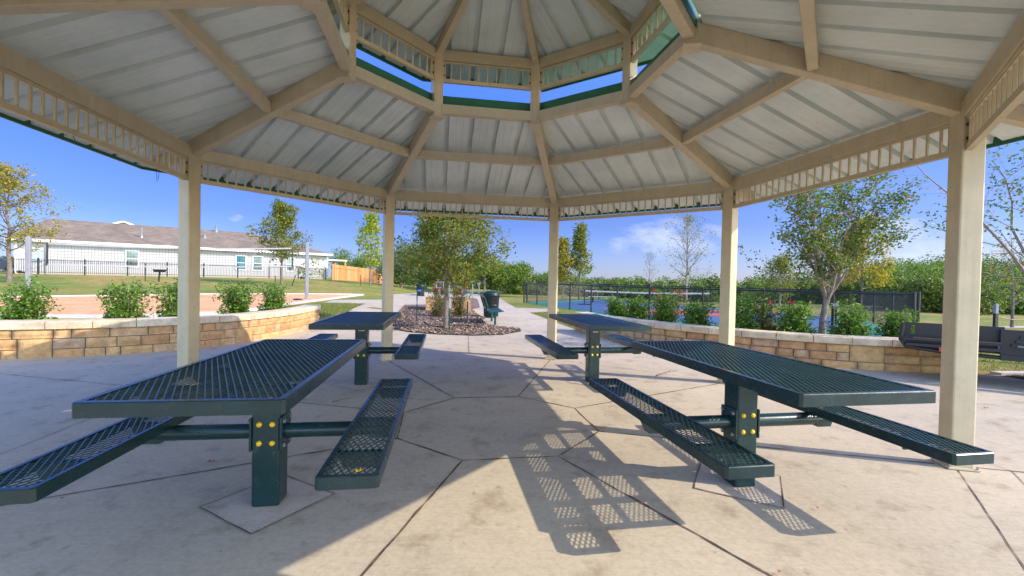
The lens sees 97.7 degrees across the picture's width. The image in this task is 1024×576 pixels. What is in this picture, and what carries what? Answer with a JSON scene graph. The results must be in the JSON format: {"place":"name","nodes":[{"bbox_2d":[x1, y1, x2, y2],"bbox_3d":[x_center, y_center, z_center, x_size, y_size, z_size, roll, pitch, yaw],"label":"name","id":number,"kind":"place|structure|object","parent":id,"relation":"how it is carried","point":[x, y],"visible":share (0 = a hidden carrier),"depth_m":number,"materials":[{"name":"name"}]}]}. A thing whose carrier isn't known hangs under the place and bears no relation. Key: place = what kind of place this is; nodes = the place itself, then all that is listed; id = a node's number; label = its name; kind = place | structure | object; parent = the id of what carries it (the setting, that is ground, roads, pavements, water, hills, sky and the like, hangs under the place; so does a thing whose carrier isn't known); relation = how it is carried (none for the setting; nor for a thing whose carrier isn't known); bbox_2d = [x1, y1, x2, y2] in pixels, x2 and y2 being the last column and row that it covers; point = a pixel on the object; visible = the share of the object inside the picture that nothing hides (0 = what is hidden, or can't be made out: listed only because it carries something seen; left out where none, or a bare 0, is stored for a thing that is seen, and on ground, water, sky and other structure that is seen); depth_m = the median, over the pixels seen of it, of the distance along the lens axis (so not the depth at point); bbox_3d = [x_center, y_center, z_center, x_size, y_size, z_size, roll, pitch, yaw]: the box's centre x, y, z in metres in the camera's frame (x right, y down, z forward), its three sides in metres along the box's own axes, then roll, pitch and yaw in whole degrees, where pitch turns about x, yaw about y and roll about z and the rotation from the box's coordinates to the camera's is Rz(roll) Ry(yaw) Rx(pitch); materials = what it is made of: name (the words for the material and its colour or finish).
{"place":"outdoors","nodes":[
{"label":"outdoors","id":0,"kind":"place"},
{"bbox_2d":[0,257,13,272],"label":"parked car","id":1,"kind":"object","parent":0,"point":[4,264],"visible":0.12,"depth_m":36.10,"materials":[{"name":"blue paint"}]},
{"bbox_2d":[0,292,1023,575],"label":"plaza","id":2,"kind":"structure","parent":0,"point":[524,508],"depth_m":2.89,"materials":[{"name":"concrete"}]},
{"bbox_2d":[416,284,424,295],"bbox_3d":[-6.609,0.174,32.326,0.613,0.920,0.617,1,1,-34],"label":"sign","id":3,"kind":"object","parent":2,"relation":"on","point":[420,289],"visible":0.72,"depth_m":32.13,"materials":[{"name":"metal"}]},
{"bbox_2d":[393,297,520,334],"bbox_3d":[-3.211,0.823,22.408,3.958,0.113,23.949,1,1,-8],"label":"mulch bed","id":4,"kind":"object","parent":2,"relation":"on","point":[474,303],"visible":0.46,"depth_m":14.18,"materials":[{"name":"brown wood"}]},
{"bbox_2d":[416,295,417,321],"bbox_3d":[-2.866,0.627,13.485,0.048,0.831,0.031,1,1,0],"label":"tree stake","id":5,"kind":"object","parent":4,"relation":"on","point":[416,306],"visible":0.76,"depth_m":13.47,"materials":[{"name":"green metal"}]},
{"bbox_2d":[426,289,453,316],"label":"rose bush","id":6,"kind":"object","parent":4,"relation":"on","point":[437,311],"visible":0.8,"depth_m":15.27,"materials":[{"name":"green plant"}]},
{"bbox_2d":[425,293,471,311],"bbox_3d":[-2.622,0.615,18.735,1.844,0.686,2.080,1,1,-5],"label":"stone planter","id":7,"kind":"object","parent":4,"relation":"on","point":[428,298],"visible":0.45,"depth_m":17.74,"materials":[{"name":"stone"}]},
{"bbox_2d":[431,280,443,294],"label":"rose bush","id":8,"kind":"object","parent":7,"relation":"in","point":[438,285],"visible":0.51,"depth_m":18.54,"materials":[{"name":"green plant"}]},
{"bbox_2d":[450,274,470,294],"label":"rose bush","id":9,"kind":"object","parent":7,"relation":"in","point":[456,291],"visible":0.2,"depth_m":18.58,"materials":[{"name":"green plant"}]},
{"bbox_2d":[381,211,517,328],"bbox_3d":[-1.542,-0.780,12.007,3.561,3.851,2.967,2,1,43],"label":"elm tree","id":10,"kind":"object","parent":4,"relation":"on","point":[432,231],"visible":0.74,"depth_m":11.60,"materials":[{"name":"green plant"}]},
{"bbox_2d":[449,297,450,329],"bbox_3d":[-1.592,0.672,11.422,0.048,0.862,0.031,1,1,0],"label":"tree stake","id":11,"kind":"object","parent":4,"relation":"on","point":[449,310],"visible":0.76,"depth_m":11.40,"materials":[{"name":"green metal"}]},
{"bbox_2d":[424,321,478,326],"bbox_3d":[-1.951,1.042,12.547,2.045,0.035,0.772,2,1,31],"label":"irrigation hose","id":12,"kind":"object","parent":4,"relation":"on","point":[451,325],"visible":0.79,"depth_m":12.46,"materials":[{"name":"rubber"}]},
{"bbox_2d":[435,282,471,312],"bbox_3d":[-2.031,0.403,16.304,0.472,1.262,2.585,1,1,-36],"label":"handrail","id":13,"kind":"object","parent":4,"relation":"on","point":[439,288],"visible":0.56,"depth_m":17.17,"materials":[{"name":"metal"}]},
{"bbox_2d":[449,289,468,316],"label":"rose bush","id":14,"kind":"object","parent":4,"relation":"on","point":[460,310],"visible":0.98,"depth_m":15.56,"materials":[{"name":"green plant"}]},
{"bbox_2d":[467,292,468,321],"bbox_3d":[-1.379,0.603,13.862,0.048,0.929,0.031,1,1,0],"label":"tree stake","id":15,"kind":"object","parent":4,"relation":"on","point":[467,305],"visible":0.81,"depth_m":13.85,"materials":[{"name":"green metal"}]},
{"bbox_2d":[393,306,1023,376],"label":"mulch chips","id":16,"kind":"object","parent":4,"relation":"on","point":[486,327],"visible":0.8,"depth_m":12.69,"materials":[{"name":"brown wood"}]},
{"bbox_2d":[478,293,503,324],"bbox_3d":[-0.688,0.639,13.942,0.710,0.900,1.500,1,1,-8],"label":"park bench","id":17,"kind":"object","parent":2,"relation":"on","point":[488,309],"visible":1,"depth_m":13.39,"materials":[{"name":"green metal"}]},
{"bbox_2d":[483,291,499,316],"bbox_3d":[-0.748,0.564,16.044,0.611,0.920,0.611,1,1,0],"label":"litter bin","id":18,"kind":"object","parent":2,"relation":"on","point":[492,298],"visible":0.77,"depth_m":15.85,"materials":[{"name":"green metal"}]},
{"bbox_2d":[202,376,782,532],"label":"footing patches","id":19,"kind":"object","parent":2,"relation":"on","point":[237,509],"visible":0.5,"depth_m":2.73,"materials":[{"name":"concrete"}]},
{"bbox_2d":[0,339,411,506],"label":"picnic table","id":20,"kind":"object","parent":19,"relation":"on","point":[262,390],"visible":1,"depth_m":2.20,"materials":[{"name":"green metal"}]},
{"bbox_2d":[308,312,425,384],"bbox_3d":[-1.875,0.781,5.590,1.498,0.838,1.814,1,1,-8],"label":"picnic table","id":21,"kind":"object","parent":19,"relation":"on","point":[361,324],"visible":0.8,"depth_m":5.51,"materials":[{"name":"green metal"}]},
{"bbox_2d":[525,314,655,381],"bbox_3d":[1.083,0.837,6.002,1.498,0.838,1.814,1,1,-10],"label":"picnic table","id":22,"kind":"object","parent":19,"relation":"on","point":[593,326],"visible":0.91,"depth_m":5.93,"materials":[{"name":"green metal"}]},
{"bbox_2d":[589,341,993,486],"bbox_3d":[1.537,0.895,3.012,1.498,0.838,1.814,1,1,-10],"label":"picnic table","id":23,"kind":"object","parent":19,"relation":"on","point":[809,389],"visible":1,"depth_m":2.62,"materials":[{"name":"green metal"}]},
{"bbox_2d":[0,0,1023,471],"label":"picnic pavilion","id":24,"kind":"structure","parent":2,"relation":"on","point":[730,106],"depth_m":4.60,"materials":[{"name":"beige metal"}]},
{"bbox_2d":[0,300,1023,575],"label":"pavement joints","id":25,"kind":"object","parent":2,"relation":"on","point":[504,458],"visible":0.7,"depth_m":2.98,"materials":[{"name":"grey concrete"}]},
{"bbox_2d":[898,322,1023,361],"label":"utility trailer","id":26,"kind":"object","parent":2,"relation":"on","point":[1005,345],"visible":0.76,"depth_m":6.22,"materials":[{"name":"metal"}]},
{"bbox_2d":[0,270,1023,374],"bbox_3d":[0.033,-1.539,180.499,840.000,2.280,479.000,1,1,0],"label":"ground","id":27,"kind":"structure","parent":0,"point":[78,284],"depth_m":27.79,"materials":[{"name":"green plant"}]},
{"bbox_2d":[0,161,80,281],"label":"elm tree","id":28,"kind":"object","parent":27,"relation":"on","point":[8,181],"visible":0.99,"depth_m":24.44,"materials":[{"name":"green plant"}]},
{"bbox_2d":[115,221,133,224],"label":"house","id":29,"kind":"structure","parent":27,"relation":"on","point":[122,222],"depth_m":51.83,"materials":[{"name":"beige paint"}]},
{"bbox_2d":[153,269,165,281],"bbox_3d":[-23.286,-0.824,29.549,0.680,0.803,0.360,1,1,0],"label":"park grill","id":30,"kind":"object","parent":27,"relation":"on","point":[158,270],"visible":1,"depth_m":29.39,"materials":[{"name":"black metal"}]},
{"bbox_2d":[0,305,320,358],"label":"stone wall","id":31,"kind":"structure","parent":27,"relation":"on","point":[31,339],"depth_m":7.34,"materials":[{"name":"stone"}]},
{"bbox_2d":[2,257,325,279],"bbox_3d":[-29.746,-1.505,36.519,27.654,1.337,0.090,1,1,-36],"label":"iron fence","id":32,"kind":"object","parent":27,"relation":"on","point":[116,273],"visible":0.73,"depth_m":35.78,"materials":[{"name":"black metal"}]},
{"bbox_2d":[0,294,348,313],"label":"sand court","id":33,"kind":"object","parent":27,"relation":"on","point":[81,304],"visible":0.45,"depth_m":15.10,"materials":[{"name":"beige sand"}]},
{"bbox_2d":[17,236,31,287],"bbox_3d":[-18.483,-0.800,16.943,0.369,2.350,0.150,1,1,-29],"label":"net pole","id":34,"kind":"object","parent":33,"relation":"on","point":[28,257],"visible":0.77,"depth_m":16.94,"materials":[{"name":"metal"}]},
{"bbox_2d":[32,241,304,271],"bbox_3d":[-13.892,-1.268,18.822,9.684,1.278,0.582,1,1,-19],"label":"volleyball net","id":35,"kind":"object","parent":34,"relation":"attached to","point":[168,252],"visible":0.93,"depth_m":18.53,"materials":[{"name":"fabric"}]},
{"bbox_2d":[300,242,308,298],"bbox_3d":[-9.325,-0.778,20.070,0.369,2.592,0.150,1,1,-29],"label":"net pole","id":36,"kind":"object","parent":33,"relation":"on","point":[306,278],"visible":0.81,"depth_m":20.05,"materials":[{"name":"metal"}]},
{"bbox_2d":[4,219,346,279],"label":"house","id":37,"kind":"structure","parent":27,"relation":"on","point":[95,233],"depth_m":38.58,"materials":[{"name":"white"}]},
{"bbox_2d":[125,250,138,267],"bbox_3d":[-31.635,-2.430,37.234,0.913,1.430,0.056,1,1,-37],"label":"window","id":38,"kind":"structure","parent":37,"relation":"in","point":[134,256],"depth_m":37.27,"materials":[{"name":"glass"}]},
{"bbox_2d":[235,255,246,269],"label":"window","id":39,"kind":"structure","parent":37,"relation":"in","point":[238,258],"depth_m":41.89,"materials":[{"name":"glass"}]},
{"bbox_2d":[252,256,262,270],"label":"window","id":40,"kind":"structure","parent":37,"relation":"in","point":[254,258],"depth_m":42.70,"materials":[{"name":"glass"}]},
{"bbox_2d":[286,257,294,271],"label":"window","id":41,"kind":"structure","parent":37,"relation":"in","point":[289,261],"depth_m":44.46,"materials":[{"name":"glass"}]},
{"bbox_2d":[244,197,328,285],"bbox_3d":[-15.789,-3.272,31.276,4.563,6.386,4.476,2,1,23],"label":"elm tree","id":42,"kind":"object","parent":27,"relation":"on","point":[284,221],"visible":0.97,"depth_m":31.22,"materials":[{"name":"green plant"}]},
{"bbox_2d":[328,247,368,268],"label":"woodland tree","id":43,"kind":"object","parent":27,"relation":"on","point":[358,262],"visible":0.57,"depth_m":74.38,"materials":[{"name":"green plant"}]},
{"bbox_2d":[332,264,381,283],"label":"privacy fence","id":44,"kind":"object","parent":27,"relation":"on","point":[344,273],"visible":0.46,"depth_m":50.00,"materials":[{"name":"brown wood"}]},
{"bbox_2d":[354,212,382,285],"bbox_3d":[-12.594,-3.599,39.889,2.833,6.896,3.442,1,1,-24],"label":"young tree","id":45,"kind":"object","parent":27,"relation":"on","point":[371,226],"visible":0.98,"depth_m":39.56,"materials":[{"name":"green plant"}]},
{"bbox_2d":[365,253,398,272],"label":"oak tree","id":46,"kind":"object","parent":27,"relation":"on","point":[381,261],"visible":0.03,"depth_m":70.46,"materials":[{"name":"green plant"}]},
{"bbox_2d":[373,240,430,287],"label":"oak tree","id":47,"kind":"object","parent":27,"relation":"on","point":[398,274],"visible":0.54,"depth_m":45.27,"materials":[{"name":"green plant"}]},
{"bbox_2d":[395,241,442,285],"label":"oak tree","id":48,"kind":"object","parent":27,"relation":"on","point":[420,279],"visible":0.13,"depth_m":51.80,"materials":[{"name":"green plant"}]},
{"bbox_2d":[415,249,469,287],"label":"oak tree","id":49,"kind":"object","parent":27,"relation":"on","point":[428,277],"visible":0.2,"depth_m":49.00,"materials":[{"name":"green plant"}]},
{"bbox_2d":[436,251,484,290],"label":"oak tree","id":50,"kind":"object","parent":27,"relation":"on","point":[456,274],"visible":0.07,"depth_m":43.08,"materials":[{"name":"green plant"}]},
{"bbox_2d":[461,254,512,292],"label":"woodland tree","id":51,"kind":"object","parent":27,"relation":"on","point":[490,277],"visible":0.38,"depth_m":41.47,"materials":[{"name":"green plant"}]},
{"bbox_2d":[480,260,532,293],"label":"woodland tree","id":52,"kind":"object","parent":27,"relation":"on","point":[520,272],"visible":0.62,"depth_m":43.22,"materials":[{"name":"green plant"}]},
{"bbox_2d":[0,293,1023,375],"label":"kerb","id":53,"kind":"structure","parent":27,"relation":"on","point":[1004,373],"depth_m":12.47,"materials":[{"name":"concrete"}]},
{"bbox_2d":[509,262,537,288],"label":"oak tree","id":54,"kind":"object","parent":27,"relation":"on","point":[530,279],"visible":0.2,"depth_m":46.80,"materials":[{"name":"green plant"}]},
{"bbox_2d":[528,271,560,289],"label":"woodland tree","id":55,"kind":"object","parent":27,"relation":"on","point":[542,279],"visible":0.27,"depth_m":54.69,"materials":[{"name":"green plant"}]},
{"bbox_2d":[558,234,575,298],"bbox_3d":[4.038,-1.714,35.757,2.324,5.222,2.343,1,1,0],"label":"slim tree","id":56,"kind":"object","parent":27,"relation":"on","point":[564,258],"visible":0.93,"depth_m":35.54,"materials":[{"name":"green plant"}]},
{"bbox_2d":[568,220,595,296],"bbox_3d":[5.528,-2.243,35.916,2.459,6.336,2.920,2,1,35],"label":"slim tree","id":57,"kind":"object","parent":27,"relation":"on","point":[578,243],"visible":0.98,"depth_m":35.66,"materials":[{"name":"green plant"}]},
{"bbox_2d":[644,250,657,282],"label":"bare tree","id":58,"kind":"object","parent":27,"relation":"on","point":[650,265],"visible":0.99,"depth_m":39.94,"materials":[{"name":"grey plant"}]},
{"bbox_2d":[659,214,716,301],"bbox_3d":[12.941,-2.446,33.090,4.271,7.148,4.316,1,1,-20],"label":"bare tree","id":59,"kind":"object","parent":27,"relation":"on","point":[687,245],"visible":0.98,"depth_m":32.86,"materials":[{"name":"grey plant"}]},
{"bbox_2d":[525,299,882,335],"bbox_3d":[7.290,1.107,23.229,10.826,0.006,23.183,1,1,-26],"label":"court","id":60,"kind":"object","parent":27,"relation":"on","point":[872,325],"visible":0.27,"depth_m":20.44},
{"bbox_2d":[541,300,837,329],"bbox_3d":[7.348,1.105,23.085,9.310,0.003,19.938,1,1,-26],"label":"court playing area","id":61,"kind":"object","parent":60,"relation":"on","point":[816,322],"visible":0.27,"depth_m":22.48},
{"bbox_2d":[578,290,715,307],"bbox_3d":[7.859,0.612,25.967,7.966,0.890,0.070,1,1,2],"label":"court net","id":62,"kind":"object","parent":61,"relation":"on","point":[706,295],"visible":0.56,"depth_m":25.97,"materials":[{"name":"black fabric"}]},
{"bbox_2d":[603,308,718,315],"bbox_3d":[8.005,1.144,21.257,6.748,0.001,4.241,1,1,0],"label":"court kitchen","id":63,"kind":"object","parent":61,"relation":"on","point":[715,313],"visible":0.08,"depth_m":21.00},
{"bbox_2d":[523,282,915,334],"bbox_3d":[4.580,0.451,18.989,2.923,1.360,18.567,1,1,-33],"label":"court fence","id":64,"kind":"object","parent":60,"relation":"on","point":[913,301],"visible":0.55,"depth_m":15.18,"materials":[{"name":"black metal"}]},
{"bbox_2d":[526,282,920,324],"bbox_3d":[8.120,0.490,23.650,9.069,1.280,23.229,1,1,-26],"label":"court fence","id":65,"kind":"object","parent":60,"relation":"on","point":[918,298],"visible":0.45,"depth_m":20.20,"materials":[{"name":"black metal"}]},
{"bbox_2d":[394,251,1023,314],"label":"woodland","id":66,"kind":"object","parent":27,"relation":"on","point":[911,277],"visible":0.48,"depth_m":40.62,"materials":[{"name":"green plant"}]},
{"bbox_2d":[574,312,940,372],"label":"stone wall","id":67,"kind":"structure","parent":27,"relation":"on","point":[865,352],"depth_m":7.54,"materials":[{"name":"stone"}]},
{"bbox_2d":[760,252,805,304],"bbox_3d":[19.348,-0.771,32.281,2.800,4.097,3.039,1,1,16],"label":"slim tree","id":68,"kind":"object","parent":27,"relation":"on","point":[777,265],"visible":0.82,"depth_m":31.84,"materials":[{"name":"green plant"}]},
{"bbox_2d":[831,304,834,332],"bbox_3d":[6.391,0.672,8.910,0.074,0.725,0.050,1,1,0],"label":"tree stake","id":69,"kind":"object","parent":27,"relation":"on","point":[832,323],"visible":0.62,"depth_m":8.89,"materials":[{"name":"metal"}]},
{"bbox_2d":[834,302,837,326],"bbox_3d":[6.523,0.661,9.010,0.050,0.748,0.050,1,1,0],"label":"tree stake","id":70,"kind":"object","parent":27,"relation":"on","point":[836,304],"visible":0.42,"depth_m":8.99,"materials":[{"name":"metal"}]},
{"bbox_2d":[827,213,900,311],"bbox_3d":[15.622,-1.036,20.091,2.558,4.866,2.661,1,1,-36],"label":"young tree","id":71,"kind":"object","parent":27,"relation":"on","point":[882,275],"visible":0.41,"depth_m":19.72,"materials":[{"name":"green plant"}]},
{"bbox_2d":[820,142,1023,283],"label":"crape myrtle","id":72,"kind":"object","parent":27,"relation":"on","point":[1011,251],"visible":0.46,"depth_m":8.87,"materials":[{"name":"green plant"}]},
{"bbox_2d":[982,237,1023,326],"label":"bare tree","id":73,"kind":"object","parent":27,"relation":"on","point":[1012,307],"visible":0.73,"depth_m":16.51,"materials":[{"name":"grey plant"}]},
{"bbox_2d":[998,326,1023,327],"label":"path","id":74,"kind":"structure","parent":27,"relation":"on","point":[1012,327],"depth_m":16.79,"materials":[{"name":"concrete"}]},
{"bbox_2d":[992,304,1015,326],"bbox_3d":[18.499,1.036,16.360,1.705,0.866,0.104,1,1,0],"label":"bollard post","id":75,"kind":"object","parent":74,"relation":"on","point":[995,314],"visible":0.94,"depth_m":16.32,"materials":[{"name":"metal"}]},
{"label":"planting bed","id":76,"kind":"structure","parent":27,"relation":"on","visible":0},
{"bbox_2d":[603,294,628,316],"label":"shrub","id":77,"kind":"object","parent":76,"relation":"on","point":[613,309],"visible":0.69,"depth_m":11.51,"materials":[{"name":"green plant"}]},
{"bbox_2d":[617,290,656,319],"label":"shrub","id":78,"kind":"object","parent":76,"relation":"on","point":[637,311],"visible":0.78,"depth_m":10.82,"materials":[{"name":"green plant"}]},
{"bbox_2d":[645,284,684,322],"bbox_3d":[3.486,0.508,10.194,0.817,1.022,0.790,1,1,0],"label":"shrub","id":79,"kind":"object","parent":76,"relation":"on","point":[664,313],"visible":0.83,"depth_m":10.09,"materials":[{"name":"green plant"}]},
{"bbox_2d":[677,297,715,325],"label":"shrub","id":80,"kind":"object","parent":76,"relation":"on","point":[697,314],"visible":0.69,"depth_m":9.41,"materials":[{"name":"green plant"}]},
{"bbox_2d":[717,292,784,329],"bbox_3d":[4.612,0.608,8.872,1.187,1.085,0.890,1,1,0],"label":"shrub","id":81,"kind":"object","parent":76,"relation":"on","point":[744,319],"visible":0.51,"depth_m":8.72,"materials":[{"name":"green plant"}]},
{"bbox_2d":[752,293,798,331],"bbox_3d":[5.093,0.652,8.798,0.899,1.125,0.750,2,1,44],"label":"rose bush","id":82,"kind":"object","parent":76,"relation":"on","point":[770,327],"visible":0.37,"depth_m":8.74,"materials":[{"name":"green plant"}]},
{"bbox_2d":[764,300,820,332],"bbox_3d":[5.221,0.624,8.327,0.921,0.888,0.706,1,1,-24],"label":"shrub","id":83,"kind":"object","parent":76,"relation":"on","point":[793,318],"visible":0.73,"depth_m":8.23,"materials":[{"name":"green plant"}]},
{"bbox_2d":[738,170,929,333],"bbox_3d":[6.151,-0.902,8.896,2.754,3.964,2.934,1,1,-34],"label":"crape myrtle","id":84,"kind":"object","parent":76,"relation":"on","point":[817,243],"visible":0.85,"depth_m":8.49,"materials":[{"name":"green plant"}]},
{"bbox_2d":[821,298,876,335],"bbox_3d":[6.084,0.652,8.057,0.765,0.951,0.807,1,1,0],"label":"shrub","id":85,"kind":"object","parent":76,"relation":"on","point":[850,323],"visible":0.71,"depth_m":7.94,"materials":[{"name":"green plant"}]},
{"bbox_2d":[870,308,921,336],"bbox_3d":[6.887,0.711,7.959,0.930,0.740,0.847,0,1,-42],"label":"shrub","id":86,"kind":"object","parent":76,"relation":"on","point":[890,327],"visible":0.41,"depth_m":7.89,"materials":[{"name":"green plant"}]},
{"bbox_2d":[0,48,1023,286],"label":"sky","id":87,"kind":"structure","parent":0,"point":[106,189],"materials":[{"name":"blue"}]},
{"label":"planting bed","id":88,"kind":"structure","parent":0,"visible":0},
{"bbox_2d":[0,275,64,319],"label":"shrub","id":89,"kind":"object","parent":88,"relation":"on","point":[28,307],"visible":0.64,"depth_m":7.25,"materials":[{"name":"green plant"}]},
{"bbox_2d":[95,276,157,324],"bbox_3d":[-6.789,0.301,7.880,0.853,1.042,0.765,1,1,-24],"label":"shrub","id":90,"kind":"object","parent":88,"relation":"on","point":[127,308],"visible":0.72,"depth_m":7.77,"materials":[{"name":"green plant"}]},
{"bbox_2d":[149,277,177,316],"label":"shrub","id":91,"kind":"object","parent":88,"relation":"on","point":[171,302],"visible":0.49,"depth_m":8.25,"materials":[{"name":"green plant"}]},
{"bbox_2d":[211,278,260,313],"bbox_3d":[-5.904,0.292,9.560,0.954,1.039,0.934,1,1,0],"label":"shrub","id":92,"kind":"object","parent":88,"relation":"on","point":[237,305],"visible":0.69,"depth_m":9.49,"materials":[{"name":"green plant"}]},
{"bbox_2d":[257,279,294,310],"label":"shrub","id":93,"kind":"object","parent":88,"relation":"on","point":[272,300],"visible":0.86,"depth_m":10.85,"materials":[{"name":"green plant"}]}
]}

